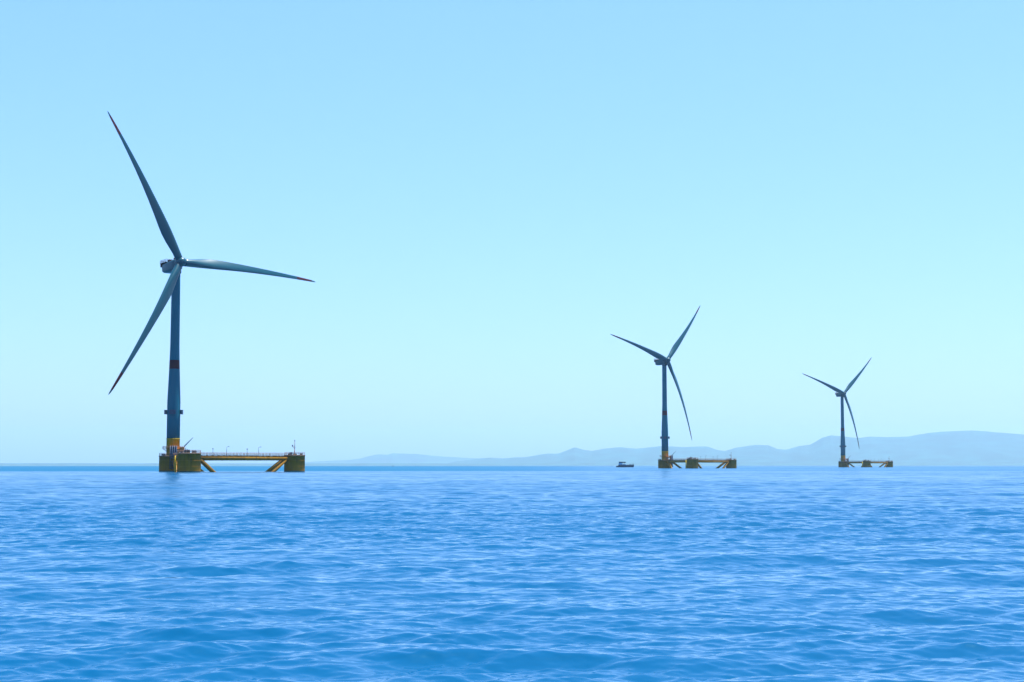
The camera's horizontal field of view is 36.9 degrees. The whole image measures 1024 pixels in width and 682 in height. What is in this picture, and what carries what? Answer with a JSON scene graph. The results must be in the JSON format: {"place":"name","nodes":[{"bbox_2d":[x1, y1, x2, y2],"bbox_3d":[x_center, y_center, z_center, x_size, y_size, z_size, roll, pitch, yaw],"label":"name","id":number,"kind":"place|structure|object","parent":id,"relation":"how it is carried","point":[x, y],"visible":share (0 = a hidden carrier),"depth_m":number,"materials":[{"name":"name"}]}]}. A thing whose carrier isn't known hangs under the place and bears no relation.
{"place":"outdoors","nodes":[
{"label":"outdoors","id":0,"kind":"place"},
{"bbox_2d":[305,453,477,462],"bbox_3d":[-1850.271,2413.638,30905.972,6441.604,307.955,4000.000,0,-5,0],"label":"hills","id":1,"kind":"structure","parent":0,"point":[400,458],"depth_m":30269.01,"materials":[{"name":"blue"}]},
{"bbox_2d":[0,466,1023,681],"bbox_3d":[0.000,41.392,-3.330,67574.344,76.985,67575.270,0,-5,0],"label":"sea","id":2,"kind":"structure","parent":0,"point":[536,574],"depth_m":48.01,"materials":[{"name":"blue liquid"}]},
{"bbox_2d":[108,112,314,471],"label":"floating wind turbine","id":3,"kind":"object","parent":2,"relation":"on","point":[176,457],"visible":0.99,"depth_m":738.66,"materials":[{"name":"metal"}]},
{"bbox_2d":[616,462,633,466],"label":"work boat","id":4,"kind":"object","parent":2,"relation":"on","point":[623,465],"visible":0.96,"depth_m":2070.98,"materials":[{"name":"paint"}]},
{"bbox_2d":[611,306,736,467],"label":"floating wind turbine","id":5,"kind":"object","parent":2,"relation":"on","point":[665,461],"visible":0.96,"depth_m":1437.86,"materials":[{"name":"grey metal"}]},
{"bbox_2d":[802,357,892,466],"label":"floating wind turbine","id":6,"kind":"object","parent":2,"relation":"on","point":[843,462],"visible":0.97,"depth_m":2108.36,"materials":[{"name":"grey metal"}]},
{"bbox_2d":[0,462,1023,465],"bbox_3d":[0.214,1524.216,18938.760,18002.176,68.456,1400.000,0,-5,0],"label":"horizon","id":7,"kind":"structure","parent":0,"point":[591,464],"depth_m":18664.27,"materials":[{"name":"blue"}]},
{"bbox_2d":[0,0,1023,462],"label":"sky","id":8,"kind":"structure","parent":0,"point":[475,196],"materials":[{"name":"blue"}]},
{"bbox_2d":[451,431,1023,462],"bbox_3d":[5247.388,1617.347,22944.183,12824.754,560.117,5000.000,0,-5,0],"label":"hills","id":9,"kind":"structure","parent":0,"point":[966,446],"depth_m":21752.53,"materials":[{"name":"blue"}]}
]}

